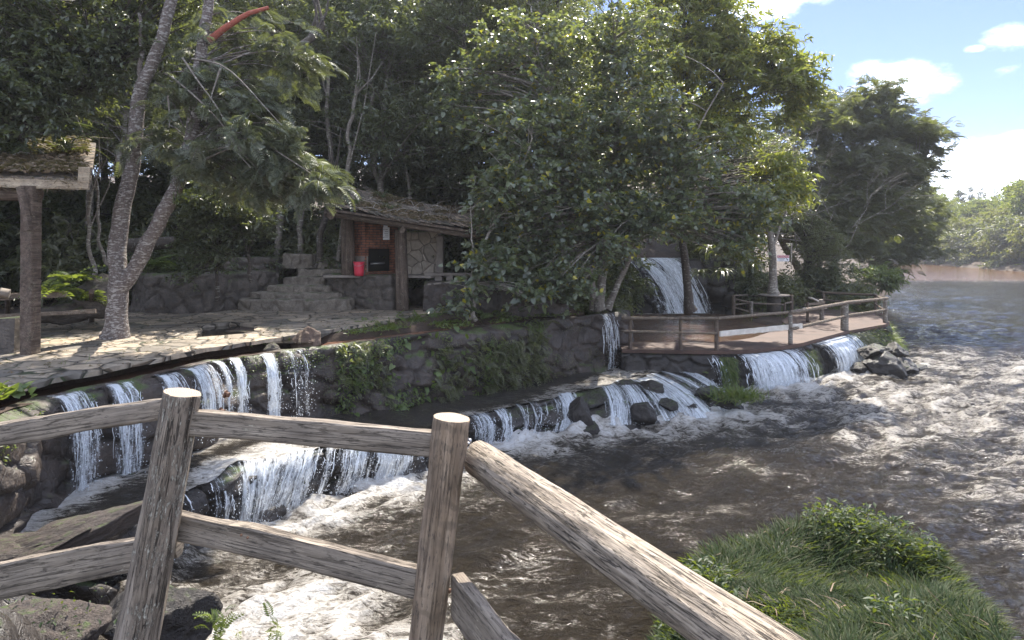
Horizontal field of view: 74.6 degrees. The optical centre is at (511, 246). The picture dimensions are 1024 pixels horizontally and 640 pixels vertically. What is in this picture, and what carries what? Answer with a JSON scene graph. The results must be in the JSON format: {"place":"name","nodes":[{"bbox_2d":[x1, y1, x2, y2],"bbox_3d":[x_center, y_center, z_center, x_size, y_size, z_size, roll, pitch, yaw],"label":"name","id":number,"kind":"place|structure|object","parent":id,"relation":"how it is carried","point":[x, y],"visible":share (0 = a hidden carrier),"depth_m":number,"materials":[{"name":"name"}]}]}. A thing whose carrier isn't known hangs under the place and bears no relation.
{"place":"outdoors","nodes":[
{"label":"outdoors","id":0,"kind":"place"},
{"bbox_2d":[0,305,441,398],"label":"terrace","id":1,"kind":"structure","parent":0,"point":[73,368],"depth_m":13.13,"materials":[{"name":"stone"}]},
{"bbox_2d":[0,316,19,352],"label":"stone block","id":2,"kind":"structure","parent":1,"relation":"on","point":[9,334],"depth_m":11.34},
{"bbox_2d":[0,143,95,354],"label":"open shelter","id":3,"kind":"object","parent":1,"relation":"on","point":[28,194],"visible":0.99,"depth_m":11.21,"materials":[{"name":"brown wood"}]},
{"bbox_2d":[0,134,93,174],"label":"roof litter","id":4,"kind":"object","parent":3,"relation":"on","point":[50,161],"visible":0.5,"depth_m":12.22,"materials":[{"name":"brown plant"}]},
{"bbox_2d":[0,289,96,321],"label":"rail fence","id":5,"kind":"object","parent":1,"relation":"on","point":[56,294],"visible":0.62,"depth_m":13.73,"materials":[{"name":"brown wood"}]},
{"bbox_2d":[17,302,88,324],"bbox_3d":[-9.757,1.442,14.402,0.876,0.512,1.397,0,0,31],"label":"rock","id":6,"kind":"object","parent":1,"relation":"on","point":[63,319],"visible":0.68,"depth_m":14.23,"materials":[{"name":"stone"}]},
{"bbox_2d":[72,273,108,318],"bbox_3d":[-9.119,1.091,14.841,1.176,1.001,0.826,0,0,13],"label":"rock","id":7,"kind":"object","parent":6,"relation":"on","point":[98,284],"visible":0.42,"depth_m":14.54,"materials":[{"name":"stone"}]},
{"bbox_2d":[0,307,417,381],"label":"paving litter","id":8,"kind":"object","parent":1,"relation":"on","point":[168,334],"visible":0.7,"depth_m":13.84,"materials":[{"name":"brown plant"}]},
{"bbox_2d":[145,178,287,301],"bbox_3d":[-7.242,-0.214,16.763,3.514,3.328,2.634,0,0,0],"label":"leafy shrub","id":9,"kind":"object","parent":1,"relation":"on","point":[220,227],"visible":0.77,"depth_m":16.35,"materials":[{"name":"green plant"}]},
{"bbox_2d":[99,0,360,339],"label":"forked tree","id":10,"kind":"object","parent":1,"relation":"on","point":[262,167],"visible":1,"depth_m":12.74,"materials":[{"name":"green plant"}]},
{"bbox_2d":[237,253,354,310],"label":"stone steps","id":11,"kind":"structure","parent":1,"relation":"on","point":[307,288],"depth_m":19.23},
{"bbox_2d":[322,188,488,310],"bbox_3d":[-3.154,-0.012,19.858,5.472,3.784,3.923,0,0,0],"label":"barbecue shelter","id":12,"kind":"object","parent":1,"relation":"on","point":[381,283],"visible":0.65,"depth_m":19.51,"materials":[{"name":"stone"}]},
{"bbox_2d":[331,187,488,226],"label":"roof litter","id":13,"kind":"object","parent":12,"relation":"on","point":[413,213],"visible":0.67,"depth_m":19.21,"materials":[{"name":"brown plant"}]},
{"bbox_2d":[0,314,584,407],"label":"channel water","id":14,"kind":"structure","parent":0,"point":[10,400],"depth_m":10.94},
{"bbox_2d":[290,326,320,348],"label":"rock","id":15,"kind":"object","parent":14,"relation":"in","point":[309,334],"visible":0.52,"depth_m":13.25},
{"bbox_2d":[0,528,971,639],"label":"bank","id":16,"kind":"structure","parent":0,"point":[14,625],"depth_m":5.25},
{"bbox_2d":[0,598,111,639],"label":"rock","id":17,"kind":"object","parent":16,"relation":"on","point":[91,628],"visible":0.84,"depth_m":4.61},
{"bbox_2d":[100,585,222,639],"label":"rock","id":18,"kind":"object","parent":16,"relation":"on","point":[183,605],"visible":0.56,"depth_m":5.35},
{"bbox_2d":[0,388,805,639],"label":"wooden fence","id":19,"kind":"object","parent":16,"relation":"on","point":[684,601],"visible":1,"depth_m":2.32,"materials":[{"name":"brown wood"}]},
{"bbox_2d":[646,497,953,639],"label":"weeds","id":20,"kind":"object","parent":16,"relation":"on","point":[697,566],"visible":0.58,"depth_m":7.39,"materials":[{"name":"green plant"}]},
{"bbox_2d":[645,502,1023,639],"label":"grass","id":21,"kind":"structure","parent":16,"relation":"on","point":[958,601],"depth_m":6.77,"materials":[{"name":"plant"}]},
{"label":"rock","id":22,"kind":"object","parent":16,"relation":"on","visible":0},
{"bbox_2d":[192,604,244,639],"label":"fern sprig","id":23,"kind":"object","parent":22,"relation":"on","point":[221,625],"visible":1,"depth_m":2.72,"materials":[{"name":"green plant"}]},
{"bbox_2d":[1,160,1023,327],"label":"hillside","id":24,"kind":"structure","parent":0,"point":[657,250],"depth_m":35.03,"materials":[{"name":"soil"}]},
{"bbox_2d":[0,189,85,306],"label":"bush","id":25,"kind":"object","parent":24,"relation":"on","point":[9,241],"visible":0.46,"depth_m":20.93,"materials":[{"name":"green plant"}]},
{"bbox_2d":[10,189,140,271],"bbox_3d":[-15.491,-0.178,24.689,4.887,4.050,5.183,0,0,26],"label":"bush","id":26,"kind":"object","parent":24,"relation":"on","point":[72,212],"visible":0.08,"depth_m":23.85,"materials":[{"name":"green plant"}]},
{"bbox_2d":[0,208,153,306],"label":"bush","id":27,"kind":"object","parent":24,"relation":"on","point":[77,261],"visible":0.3,"depth_m":20.41,"materials":[{"name":"green plant"}]},
{"bbox_2d":[42,160,156,233],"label":"bush","id":28,"kind":"object","parent":24,"relation":"on","point":[112,185],"visible":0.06,"depth_m":25.04,"materials":[{"name":"green plant"}]},
{"bbox_2d":[86,143,119,277],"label":"slender tree","id":29,"kind":"object","parent":24,"relation":"on","point":[89,226],"visible":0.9,"depth_m":15.48,"materials":[{"name":"grey plant"}]},
{"bbox_2d":[91,226,209,303],"bbox_3d":[-11.055,0.915,20.401,3.987,3.116,3.759,0,0,23],"label":"bush","id":30,"kind":"object","parent":24,"relation":"on","point":[162,253],"visible":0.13,"depth_m":20.01,"materials":[{"name":"green plant"}]},
{"bbox_2d":[84,0,249,184],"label":"evergreen tree","id":31,"kind":"object","parent":24,"relation":"on","point":[109,156],"visible":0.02,"depth_m":25.13,"materials":[{"name":"green plant"}]},
{"bbox_2d":[64,134,272,255],"bbox_3d":[-12.349,-1.432,25.714,7.519,6.231,7.974,0,0,13],"label":"bush","id":32,"kind":"object","parent":24,"relation":"on","point":[145,198],"visible":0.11,"depth_m":23.47,"materials":[{"name":"green plant"}]},
{"bbox_2d":[137,0,322,225],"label":"evergreen tree","id":33,"kind":"object","parent":24,"relation":"on","point":[160,168],"visible":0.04,"depth_m":23.21,"materials":[{"name":"green plant"}]},
{"bbox_2d":[173,256,297,283],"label":"stone wall","id":34,"kind":"structure","parent":24,"relation":"on","point":[258,261],"depth_m":21.14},
{"bbox_2d":[179,0,369,254],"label":"evergreen tree","id":35,"kind":"object","parent":24,"relation":"on","point":[286,5],"visible":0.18,"depth_m":22.66,"materials":[{"name":"green plant"}]},
{"bbox_2d":[232,199,337,256],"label":"bush","id":36,"kind":"object","parent":24,"relation":"on","point":[285,233],"visible":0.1,"depth_m":25.28,"materials":[{"name":"green plant"}]},
{"bbox_2d":[267,208,340,256],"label":"bush","id":37,"kind":"object","parent":24,"relation":"on","point":[309,235],"visible":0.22,"depth_m":23.73,"materials":[{"name":"green plant"}]},
{"bbox_2d":[313,129,340,267],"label":"slender tree","id":38,"kind":"object","parent":24,"relation":"on","point":[319,237],"visible":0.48,"depth_m":21.56,"materials":[{"name":"grey plant"}]},
{"bbox_2d":[280,0,425,227],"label":"evergreen tree","id":39,"kind":"object","parent":24,"relation":"on","point":[321,140],"visible":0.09,"depth_m":25.34,"materials":[{"name":"green plant"}]},
{"bbox_2d":[336,34,381,261],"bbox_3d":[-4.915,-2.884,21.487,1.573,7.877,0.482,0,0,0],"label":"slender tree","id":40,"kind":"object","parent":24,"relation":"on","point":[357,90],"visible":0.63,"depth_m":21.46,"materials":[{"name":"grey plant"}]},
{"bbox_2d":[308,142,438,247],"bbox_3d":[-5.769,-1.202,27.721,6.877,5.709,8.100,0,0,-22],"label":"bush","id":41,"kind":"object","parent":24,"relation":"on","point":[365,177],"visible":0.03,"depth_m":26.25,"materials":[{"name":"green plant"}]},
{"bbox_2d":[279,0,482,193],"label":"evergreen tree","id":42,"kind":"object","parent":24,"relation":"on","point":[395,41],"visible":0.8,"depth_m":22.90,"materials":[{"name":"green plant"}]},
{"bbox_2d":[352,138,512,233],"bbox_3d":[-3.290,-1.787,27.982,7.974,6.231,7.519,0,0,19],"label":"bush","id":43,"kind":"object","parent":24,"relation":"on","point":[441,197],"visible":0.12,"depth_m":26.42,"materials":[{"name":"green plant"}]},
{"bbox_2d":[364,0,506,203],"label":"evergreen tree","id":44,"kind":"object","parent":24,"relation":"on","point":[445,58],"visible":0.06,"depth_m":25.86,"materials":[{"name":"green plant"}]},
{"bbox_2d":[408,234,507,304],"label":"bush","id":45,"kind":"object","parent":24,"relation":"on","point":[450,252],"visible":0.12,"depth_m":20.69,"materials":[{"name":"green plant"}]},
{"bbox_2d":[389,0,613,185],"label":"evergreen tree","id":46,"kind":"object","parent":24,"relation":"on","point":[489,35],"visible":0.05,"depth_m":26.03,"materials":[{"name":"green plant"}]},
{"bbox_2d":[476,0,629,250],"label":"evergreen tree","id":47,"kind":"object","parent":24,"relation":"on","point":[566,88],"visible":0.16,"depth_m":23.64,"materials":[{"name":"green plant"}]},
{"bbox_2d":[570,278,636,326],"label":"bush","id":48,"kind":"object","parent":24,"relation":"on","point":[585,306],"visible":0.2,"depth_m":22.10,"materials":[{"name":"green plant"}]},
{"bbox_2d":[518,73,697,256],"bbox_3d":[3.299,-1.706,26.260,7.140,10.512,7.634,0,0,2],"label":"evergreen tree","id":49,"kind":"object","parent":24,"relation":"on","point":[585,158],"visible":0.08,"depth_m":24.99,"materials":[{"name":"green plant"}]},
{"bbox_2d":[419,0,799,318],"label":"heart leaved tree","id":50,"kind":"object","parent":24,"relation":"on","point":[618,224],"visible":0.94,"depth_m":18.99,"materials":[{"name":"green plant"}]},
{"bbox_2d":[574,244,658,315],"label":"bush","id":51,"kind":"object","parent":24,"relation":"on","point":[624,285],"visible":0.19,"depth_m":24.17,"materials":[{"name":"green plant"}]},
{"bbox_2d":[611,258,742,314],"bbox_3d":[6.985,1.914,30.748,7.049,2.772,2.173,0,0,9],"label":"cliff rock","id":52,"kind":"object","parent":24,"relation":"on","point":[719,294],"visible":0.34,"depth_m":30.34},
{"bbox_2d":[631,258,710,313],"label":"waterfall","id":53,"kind":"structure","parent":52,"relation":"on","point":[672,267],"depth_m":30.13,"materials":[{"name":"white liquid"}]},
{"bbox_2d":[677,83,786,219],"bbox_3d":[10.232,-3.698,33.491,6.385,8.792,5.972,0,0,16],"label":"evergreen tree","id":54,"kind":"object","parent":24,"relation":"on","point":[728,154],"visible":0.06,"depth_m":32.79,"materials":[{"name":"green plant"}]},
{"bbox_2d":[624,0,845,314],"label":"long leaved tree","id":55,"kind":"object","parent":24,"relation":"on","point":[729,47],"visible":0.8,"depth_m":22.64,"materials":[{"name":"green plant"}]},
{"bbox_2d":[714,253,782,307],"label":"bush","id":56,"kind":"object","parent":24,"relation":"on","point":[748,280],"visible":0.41,"depth_m":30.46,"materials":[{"name":"green plant"}]},
{"bbox_2d":[758,293,789,311],"bbox_3d":[11.328,2.480,29.074,1.320,0.800,1.315,0,0,0],"label":"round table","id":57,"kind":"object","parent":24,"relation":"on","point":[774,299],"visible":0.82,"depth_m":28.82,"materials":[{"name":"stone"}]},
{"bbox_2d":[706,113,826,294],"bbox_3d":[11.189,-1.889,29.929,5.870,8.153,4.053,0,0,0],"label":"tree","id":58,"kind":"object","parent":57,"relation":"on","point":[772,288],"visible":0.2,"depth_m":29.22,"materials":[{"name":"green plant"}]},
{"bbox_2d":[743,268,819,309],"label":"bush","id":59,"kind":"object","parent":24,"relation":"on","point":[786,285],"visible":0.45,"depth_m":30.93,"materials":[{"name":"green plant"}]},
{"bbox_2d":[774,210,860,306],"bbox_3d":[14.613,0.747,32.785,3.570,5.256,3.817,0,0,-40],"label":"tree","id":60,"kind":"object","parent":24,"relation":"on","point":[816,242],"visible":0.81,"depth_m":32.35,"materials":[{"name":"green plant"}]},
{"bbox_2d":[780,255,865,306],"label":"bush","id":61,"kind":"object","parent":24,"relation":"on","point":[829,284],"visible":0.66,"depth_m":31.88,"materials":[{"name":"green plant"}]},
{"bbox_2d":[736,114,937,290],"bbox_3d":[14.983,-1.932,32.336,9.516,9.490,7.868,0,0,35],"label":"bare tree","id":62,"kind":"object","parent":24,"relation":"on","point":[876,190],"visible":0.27,"depth_m":32.48,"materials":[{"name":"grey plant"}]},
{"bbox_2d":[826,279,890,315],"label":"bush","id":63,"kind":"object","parent":24,"relation":"on","point":[866,306],"visible":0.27,"depth_m":33.12,"materials":[{"name":"green plant"}]},
{"bbox_2d":[756,73,968,281],"bbox_3d":[18.461,-3.332,36.692,11.925,12.618,7.664,0,0,-25],"label":"riverbank tree","id":64,"kind":"object","parent":24,"relation":"on","point":[858,121],"visible":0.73,"depth_m":35.51,"materials":[{"name":"green plant"}]},
{"bbox_2d":[848,258,914,296],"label":"shore bush","id":65,"kind":"object","parent":24,"relation":"on","point":[884,278],"visible":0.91,"depth_m":45.94,"materials":[{"name":"green plant"}]},
{"bbox_2d":[813,161,959,278],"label":"riverbank tree","id":66,"kind":"object","parent":24,"relation":"on","point":[900,252],"visible":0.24,"depth_m":49.19,"materials":[{"name":"green plant"}]},
{"bbox_2d":[932,214,978,261],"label":"tree","id":67,"kind":"object","parent":24,"relation":"on","point":[963,224],"visible":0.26,"depth_m":139.15,"materials":[{"name":"green plant"}]},
{"bbox_2d":[941,216,1004,266],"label":"tree","id":68,"kind":"object","parent":24,"relation":"on","point":[967,248],"visible":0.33,"depth_m":132.49,"materials":[{"name":"green plant"}]},
{"bbox_2d":[949,196,1000,220],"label":"tree","id":69,"kind":"object","parent":24,"relation":"on","point":[974,207],"visible":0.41,"depth_m":147.97,"materials":[{"name":"green plant"}]},
{"bbox_2d":[958,208,1018,261],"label":"tree","id":70,"kind":"object","parent":24,"relation":"on","point":[983,246],"visible":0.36,"depth_m":124.64,"materials":[{"name":"green plant"}]},
{"bbox_2d":[975,212,1023,268],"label":"tree","id":71,"kind":"object","parent":24,"relation":"on","point":[989,233],"visible":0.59,"depth_m":117.48,"materials":[{"name":"green plant"}]},
{"bbox_2d":[990,215,1023,265],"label":"tree","id":72,"kind":"object","parent":24,"relation":"on","point":[1018,233],"visible":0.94,"depth_m":110.93,"materials":[{"name":"green plant"}]},
{"bbox_2d":[998,177,1023,219],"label":"tree","id":73,"kind":"object","parent":24,"relation":"on","point":[1016,204],"visible":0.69,"depth_m":122.42,"materials":[{"name":"green plant"}]},
{"bbox_2d":[14,0,1023,241],"label":"sky","id":74,"kind":"structure","parent":0,"point":[965,58],"materials":[{"name":"blue"}]},
{"bbox_2d":[98,264,1023,639],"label":"river","id":75,"kind":"structure","parent":0,"point":[936,448],"depth_m":10.98,"materials":[{"name":"liquid"}]},
{"bbox_2d":[0,306,633,535],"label":"retaining wall","id":76,"kind":"structure","parent":75,"relation":"on","point":[36,476],"depth_m":12.46,"materials":[{"name":"stone"}]},
{"bbox_2d":[53,392,106,494],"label":"waterfall","id":77,"kind":"structure","parent":76,"relation":"on","point":[83,466],"depth_m":8.78,"materials":[{"name":"white liquid"}]},
{"bbox_2d":[106,382,147,476],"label":"waterfall","id":78,"kind":"structure","parent":76,"relation":"on","point":[120,393],"depth_m":9.39,"materials":[{"name":"white liquid"}]},
{"bbox_2d":[0,348,334,462],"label":"wall moss","id":79,"kind":"object","parent":76,"relation":"attached to","point":[321,358],"depth_m":12.02,"materials":[{"name":"green plant"}]},
{"bbox_2d":[181,363,226,442],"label":"waterfall","id":80,"kind":"structure","parent":76,"relation":"on","point":[203,380],"depth_m":10.80,"materials":[{"name":"white liquid"}]},
{"bbox_2d":[261,353,286,415],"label":"waterfall","id":81,"kind":"structure","parent":76,"relation":"on","point":[273,379],"depth_m":11.99,"materials":[{"name":"white liquid"}]},
{"bbox_2d":[0,306,585,412],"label":"soil shelf","id":82,"kind":"object","parent":76,"relation":"on","point":[421,326],"visible":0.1,"depth_m":14.64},
{"bbox_2d":[3,1,186,255],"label":"evergreen tree","id":83,"kind":"object","parent":82,"relation":"on","point":[90,189],"visible":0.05,"depth_m":21.67,"materials":[{"name":"green plant"}]},
{"bbox_2d":[0,0,228,155],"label":"leafy tree","id":84,"kind":"object","parent":82,"relation":"on","point":[60,66],"visible":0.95,"depth_m":12.87,"materials":[{"name":"green plant"}]},
{"bbox_2d":[1,0,233,177],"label":"evergreen tree","id":85,"kind":"object","parent":82,"relation":"on","point":[123,127],"visible":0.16,"depth_m":19.43,"materials":[{"name":"green plant"}]},
{"bbox_2d":[129,270,278,313],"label":"stone wall","id":86,"kind":"structure","parent":82,"relation":"on","point":[152,292],"depth_m":18.33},
{"bbox_2d":[370,0,555,247],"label":"evergreen tree","id":87,"kind":"object","parent":82,"relation":"on","point":[467,9],"visible":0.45,"depth_m":22.63,"materials":[{"name":"green plant"}]},
{"bbox_2d":[354,305,582,332],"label":"wall top plants","id":88,"kind":"object","parent":82,"relation":"on","point":[434,314],"depth_m":17.45,"materials":[{"name":"green plant"}]},
{"bbox_2d":[424,97,560,321],"bbox_3d":[-0.393,-1.048,17.159,3.691,6.064,2.802,0,0,-40],"label":"thin tree","id":89,"kind":"object","parent":82,"relation":"on","point":[500,199],"visible":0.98,"depth_m":17.06,"materials":[{"name":"green plant"}]},
{"bbox_2d":[423,281,569,316],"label":"stone wall","id":90,"kind":"structure","parent":82,"relation":"on","point":[433,295],"depth_m":18.60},
{"bbox_2d":[343,327,475,415],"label":"wall leaves","id":91,"kind":"object","parent":76,"relation":"attached to","point":[408,346],"visible":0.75,"depth_m":14.45,"materials":[{"name":"green plant"}]},
{"bbox_2d":[334,320,547,414],"bbox_3d":[-1.207,2.827,15.457,0.668,1.855,6.425,0,0,43],"label":"wall creeper","id":92,"kind":"object","parent":76,"relation":"attached to","point":[372,373],"depth_m":13.94,"materials":[{"name":"green plant"}]},
{"bbox_2d":[334,319,566,413],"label":"wall ferns","id":93,"kind":"object","parent":76,"relation":"attached to","point":[459,387],"depth_m":14.98,"materials":[{"name":"green plant"}]},
{"bbox_2d":[321,322,608,413],"bbox_3d":[-0.443,3.008,16.305,9.127,1.770,0.759,0,0,-44],"label":"wall moss","id":94,"kind":"object","parent":76,"relation":"attached to","point":[449,357],"depth_m":15.21,"materials":[{"name":"green plant"}]},
{"bbox_2d":[478,327,557,411],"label":"wall ferns","id":95,"kind":"object","parent":76,"relation":"attached to","point":[537,364],"depth_m":16.51,"materials":[{"name":"green plant"}]},
{"bbox_2d":[33,373,710,604],"bbox_3d":[-0.202,3.729,12.511,16.661,1.082,2.942,0,0,-44],"label":"weir rock","id":96,"kind":"object","parent":75,"relation":"in","point":[595,400],"visible":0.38,"depth_m":10.79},
{"bbox_2d":[36,500,142,551],"bbox_3d":[-4.492,3.007,7.142,1.425,0.327,0.690,-20,21,-27],"label":"rock","id":97,"kind":"object","parent":96,"relation":"on","point":[107,524],"visible":0.48,"depth_m":7.11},
{"bbox_2d":[20,366,662,532],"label":"pool water","id":98,"kind":"structure","parent":96,"relation":"on","point":[210,463],"depth_m":10.72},
{"bbox_2d":[13,521,91,558],"bbox_3d":[-4.936,3.063,6.822,1.221,0.223,0.473,-15,6,-21],"label":"rock","id":99,"kind":"object","parent":98,"relation":"on","point":[49,540],"visible":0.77,"depth_m":6.83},
{"bbox_2d":[0,532,36,560],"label":"rock","id":100,"kind":"object","parent":99,"relation":"on","point":[10,548],"visible":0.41,"depth_m":6.74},
{"bbox_2d":[174,371,724,559],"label":"waterfall","id":101,"kind":"structure","parent":96,"relation":"on","point":[388,460],"depth_m":11.05,"materials":[{"name":"white liquid"}]},
{"bbox_2d":[566,397,593,425],"bbox_3d":[1.490,3.805,14.905,0.576,0.949,0.713,0,0,-20],"label":"rock","id":102,"kind":"object","parent":96,"relation":"on","point":[578,409],"visible":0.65,"depth_m":14.71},
{"bbox_2d":[630,402,656,425],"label":"rock","id":103,"kind":"object","parent":96,"relation":"on","point":[644,413],"visible":1,"depth_m":15.06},
{"bbox_2d":[687,382,775,408],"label":"grass tuft","id":104,"kind":"object","parent":96,"relation":"on","point":[736,394],"visible":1,"depth_m":16.04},
{"bbox_2d":[621,326,892,391],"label":"walkway wall","id":105,"kind":"structure","parent":75,"relation":"in","point":[688,363],"depth_m":18.87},
{"bbox_2d":[719,357,740,386],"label":"moss","id":106,"kind":"object","parent":105,"relation":"attached to","point":[729,365],"visible":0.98,"depth_m":18.41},
{"bbox_2d":[620,310,889,353],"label":"walkway","id":107,"kind":"structure","parent":105,"relation":"on","point":[772,341],"depth_m":20.71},
{"bbox_2d":[621,297,888,349],"bbox_3d":[9.149,2.398,21.518,12.980,1.047,1.981,0,0,-31],"label":"walkway railing","id":108,"kind":"object","parent":107,"relation":"on","point":[790,327],"visible":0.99,"depth_m":19.55,"materials":[{"name":"brown wood"}]},
{"bbox_2d":[737,350,821,389],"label":"waterfall","id":109,"kind":"structure","parent":105,"relation":"on","point":[787,376],"depth_m":18.66,"materials":[{"name":"white liquid"}]},
{"bbox_2d":[818,334,865,372],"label":"waterfall","id":110,"kind":"structure","parent":105,"relation":"on","point":[844,346],"depth_m":21.55,"materials":[{"name":"white liquid"}]},
{"bbox_2d":[861,351,907,378],"bbox_3d":[11.776,3.806,21.327,1.356,0.986,1.042,0,0,29],"label":"rock","id":111,"kind":"object","parent":75,"relation":"in","point":[886,363],"visible":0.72,"depth_m":20.99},
{"bbox_2d":[620,312,767,349],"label":"pool","id":112,"kind":"structure","parent":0,"point":[699,325],"depth_m":25.08,"materials":[{"name":"liquid"}]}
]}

